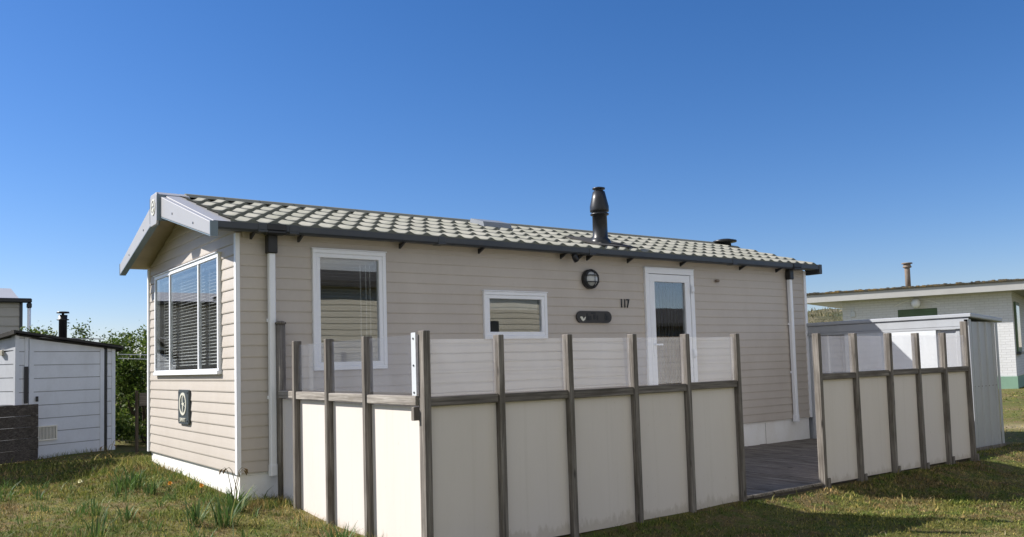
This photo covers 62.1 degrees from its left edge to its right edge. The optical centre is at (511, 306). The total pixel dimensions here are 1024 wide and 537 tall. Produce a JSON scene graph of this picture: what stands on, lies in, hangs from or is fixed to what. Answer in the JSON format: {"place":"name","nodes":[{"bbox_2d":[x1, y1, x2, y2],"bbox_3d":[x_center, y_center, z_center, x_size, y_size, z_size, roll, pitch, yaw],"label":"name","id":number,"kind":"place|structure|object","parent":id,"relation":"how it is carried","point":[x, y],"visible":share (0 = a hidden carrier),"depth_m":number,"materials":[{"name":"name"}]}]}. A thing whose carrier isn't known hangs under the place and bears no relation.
{"place":"outdoors","nodes":[
{"label":"outdoors","id":0,"kind":"place"},
{"bbox_2d":[0,374,1023,536],"bbox_3d":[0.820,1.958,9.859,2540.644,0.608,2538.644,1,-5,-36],"label":"lawn","id":1,"kind":"structure","parent":0,"point":[124,447],"depth_m":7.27,"materials":[{"name":"plant"}]},
{"bbox_2d":[0,487,13,501],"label":"daffodil plant","id":2,"kind":"object","parent":1,"relation":"on","point":[1,497],"visible":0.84,"depth_m":7.95,"materials":[{"name":"green plant"}]},
{"bbox_2d":[0,288,31,333],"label":"static caravan","id":3,"kind":"object","parent":1,"relation":"on","point":[11,310],"visible":0.36,"depth_m":19.00,"materials":[{"name":"grey plastic"}]},
{"bbox_2d":[0,404,37,463],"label":"plank screen","id":4,"kind":"object","parent":1,"relation":"on","point":[11,447],"visible":0.96,"depth_m":12.55,"materials":[{"name":"grey wood"}]},
{"bbox_2d":[30,488,45,499],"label":"daffodil plant","id":5,"kind":"object","parent":1,"relation":"on","point":[40,496],"visible":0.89,"depth_m":7.98,"materials":[{"name":"green plant"}]},
{"bbox_2d":[20,325,57,335],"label":"shrub","id":6,"kind":"object","parent":1,"relation":"on","point":[35,330],"visible":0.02,"depth_m":17.39,"materials":[{"name":"green plant"}]},
{"bbox_2d":[0,311,123,458],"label":"garden shed","id":7,"kind":"structure","parent":1,"relation":"on","point":[64,383],"depth_m":13.48,"materials":[{"name":"white plastic"}]},
{"bbox_2d":[28,337,103,458],"bbox_3d":[-7.067,1.429,13.534,0.046,1.884,1.250,-4,-4,30],"label":"door","id":8,"kind":"structure","parent":7,"relation":"in","point":[66,381],"depth_m":13.52,"materials":[{"name":"plastic"}]},
{"bbox_2d":[83,496,97,507],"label":"daffodil plant","id":9,"kind":"object","parent":1,"relation":"on","point":[91,502],"visible":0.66,"depth_m":7.49,"materials":[{"name":"green plant"}]},
{"bbox_2d":[82,504,111,536],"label":"daffodil plant","id":10,"kind":"object","parent":1,"relation":"on","point":[98,524],"visible":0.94,"depth_m":6.28,"materials":[{"name":"green plant"}]},
{"bbox_2d":[67,318,146,434],"bbox_3d":[-8.913,1.490,18.108,2.264,2.583,2.354,1,-5,-36],"label":"shrub","id":11,"kind":"object","parent":1,"relation":"on","point":[81,330],"visible":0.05,"depth_m":18.38,"materials":[{"name":"green plant"}]},
{"bbox_2d":[100,440,120,464],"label":"daffodil plant","id":12,"kind":"object","parent":1,"relation":"on","point":[110,453],"visible":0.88,"depth_m":10.25,"materials":[{"name":"green plant"}]},
{"bbox_2d":[104,329,146,444],"bbox_3d":[-6.550,1.440,15.790,2.324,2.235,2.373,1,-5,-36],"label":"shrub","id":13,"kind":"object","parent":1,"relation":"on","point":[127,371],"visible":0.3,"depth_m":15.26,"materials":[{"name":"green plant"}]},
{"bbox_2d":[105,324,146,425],"bbox_3d":[-8.191,1.593,19.810,2.838,2.581,2.338,1,-5,-36],"label":"shrub","id":14,"kind":"object","parent":1,"relation":"on","point":[139,357],"depth_m":19.50,"materials":[{"name":"green plant"}]},
{"bbox_2d":[112,501,139,520],"bbox_3d":[-3.082,1.641,6.857,0.290,0.187,0.174,-2,-4,10],"label":"daffodil plant","id":15,"kind":"object","parent":1,"relation":"on","point":[127,514],"visible":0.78,"depth_m":6.82,"materials":[{"name":"green plant"}]},
{"bbox_2d":[104,466,152,492],"bbox_3d":[-3.805,1.687,8.393,0.527,0.260,0.594,1,-5,-36],"label":"daffodil plant","id":16,"kind":"object","parent":1,"relation":"on","point":[126,479],"visible":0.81,"depth_m":8.32,"materials":[{"name":"green plant"}]},
{"bbox_2d":[135,391,146,454],"bbox_3d":[-5.595,1.855,13.418,0.642,1.090,0.067,1,-5,-36],"label":"sign post","id":17,"kind":"object","parent":1,"relation":"on","point":[140,399],"visible":0.5,"depth_m":13.25,"materials":[{"name":"brown wood"}]},
{"bbox_2d":[136,476,160,495],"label":"daffodil plant","id":18,"kind":"object","parent":1,"relation":"on","point":[149,490],"visible":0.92,"depth_m":7.94,"materials":[{"name":"green plant"}]},
{"bbox_2d":[0,459,360,536],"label":"rough weeds","id":19,"kind":"object","parent":1,"relation":"on","point":[93,507],"visible":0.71,"depth_m":7.34,"materials":[{"name":"green plant"}]},
{"bbox_2d":[177,494,215,526],"bbox_3d":[-2.464,1.585,6.673,0.328,0.287,0.397,-1,-4,-4],"label":"daffodil plant","id":20,"kind":"object","parent":1,"relation":"on","point":[196,512],"visible":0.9,"depth_m":6.65,"materials":[{"name":"green plant"}]},
{"bbox_2d":[195,483,203,496],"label":"poppy","id":21,"kind":"object","parent":1,"relation":"on","point":[201,485],"visible":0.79,"depth_m":7.75,"materials":[{"name":"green plant"}]},
{"bbox_2d":[208,494,252,527],"bbox_3d":[-2.237,1.595,6.717,0.437,0.286,0.454,1,-5,-36],"label":"daffodil plant","id":22,"kind":"object","parent":1,"relation":"on","point":[229,515],"visible":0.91,"depth_m":6.65,"materials":[{"name":"green plant"}]},
{"bbox_2d":[213,467,256,513],"bbox_3d":[-2.307,1.548,7.170,0.434,0.399,0.416,1,-5,-36],"label":"daffodil plant","id":23,"kind":"object","parent":1,"relation":"on","point":[230,499],"visible":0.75,"depth_m":7.19,"materials":[{"name":"green plant"}]},
{"bbox_2d":[315,522,359,536],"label":"daffodil plant","id":24,"kind":"object","parent":1,"relation":"on","point":[337,535],"visible":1,"depth_m":5.92,"materials":[{"name":"green plant"}]},
{"bbox_2d":[119,187,821,500],"bbox_3d":[-0.028,0.362,11.316,8.981,3.595,3.574,1,-5,-36],"label":"static caravan","id":25,"kind":"object","parent":1,"relation":"on","point":[231,282],"visible":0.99,"depth_m":9.45,"materials":[{"name":"plastic"}]},
{"bbox_2d":[153,251,221,375],"bbox_3d":[-3.412,0.136,8.936,0.117,1.153,2.394,1,-5,-36],"label":"window","id":26,"kind":"structure","parent":25,"relation":"in","point":[197,263],"depth_m":8.88,"materials":[{"name":"white plastic"}]},
{"bbox_2d":[310,247,387,370],"bbox_3d":[-1.592,0.028,8.288,0.794,1.166,0.133,1,-5,-36],"label":"window","id":27,"kind":"structure","parent":25,"relation":"in","point":[316,253],"depth_m":8.32,"materials":[{"name":"white plastic"}]},
{"bbox_2d":[482,290,547,338],"bbox_3d":[0.033,0.090,9.448,0.889,0.531,0.094,1,-5,-36],"label":"window","id":28,"kind":"structure","parent":25,"relation":"in","point":[492,299],"depth_m":9.44,"materials":[{"name":"white plastic"}]},
{"bbox_2d":[275,321,746,536],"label":"deck fence","id":29,"kind":"object","parent":1,"relation":"on","point":[568,459],"visible":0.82,"depth_m":6.40,"materials":[{"name":"plastic"}]},
{"bbox_2d":[0,462,1022,536],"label":"dead straw","id":30,"kind":"object","parent":1,"relation":"on","point":[355,531],"visible":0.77,"depth_m":7.18,"materials":[{"name":"beige plant"}]},
{"bbox_2d":[556,438,968,536],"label":"wooden deck","id":31,"kind":"structure","parent":1,"relation":"on","point":[781,468],"depth_m":9.20,"materials":[{"name":"grey wood"}]},
{"bbox_2d":[812,321,979,487],"bbox_3d":[4.162,1.005,9.068,3.008,1.724,0.093,1,-5,-36],"label":"deck fence","id":32,"kind":"object","parent":1,"relation":"on","point":[889,418],"visible":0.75,"depth_m":8.91,"materials":[{"name":"plastic"}]},
{"bbox_2d":[806,313,1005,450],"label":"metal shed","id":33,"kind":"structure","parent":1,"relation":"on","point":[985,368],"depth_m":11.10,"materials":[{"name":"metal"}]},
{"bbox_2d":[844,330,938,371],"bbox_3d":[5.127,1.079,11.506,0.026,1.495,1.310,1,-5,-36],"label":"sliding door","id":34,"kind":"structure","parent":33,"relation":"in","point":[870,346],"depth_m":11.46,"materials":[{"name":"metal"}]},
{"bbox_2d":[807,262,1023,388],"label":"brick bungalow","id":35,"kind":"object","parent":1,"relation":"on","point":[1003,299],"visible":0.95,"depth_m":23.85,"materials":[{"name":"white paint"}]},
{"bbox_2d":[898,308,936,317],"bbox_3d":[11.669,0.697,24.403,1.040,1.280,0.080,-4,-5,35],"label":"window","id":36,"kind":"structure","parent":35,"relation":"in","point":[926,311],"depth_m":24.41,"materials":[{"name":"green paint"}]},
{"bbox_2d":[1013,302,1021,351],"bbox_3d":[14.070,0.554,23.661,0.057,1.370,1.000,-4,-5,35],"label":"window","id":37,"kind":"structure","parent":35,"relation":"in","point":[1016,305],"depth_m":23.36,"materials":[{"name":"green paint"}]},
{"bbox_2d":[0,0,1023,365],"label":"sky","id":38,"kind":"structure","parent":0,"point":[859,140],"materials":[{"name":"blue"}]},
{"bbox_2d":[807,307,842,322],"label":"dune","id":39,"kind":"structure","parent":0,"point":[821,318],"depth_m":68.09,"materials":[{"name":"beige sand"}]},
{"bbox_3d":[-3.113,1.506,15.591,0.060,1.950,0.060,1,-5,-36],"label":"line post","id":40,"kind":"object","parent":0,"visible":0},
{"bbox_2d":[118,354,146,359],"bbox_3d":[-4.888,0.794,14.994,3.741,0.257,0.011,0,-4,-20],"label":"washing line","id":41,"kind":"object","parent":40,"relation":"attached to","point":[129,354],"visible":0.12,"depth_m":14.40,"materials":[{"name":"white plastic"}]}
]}

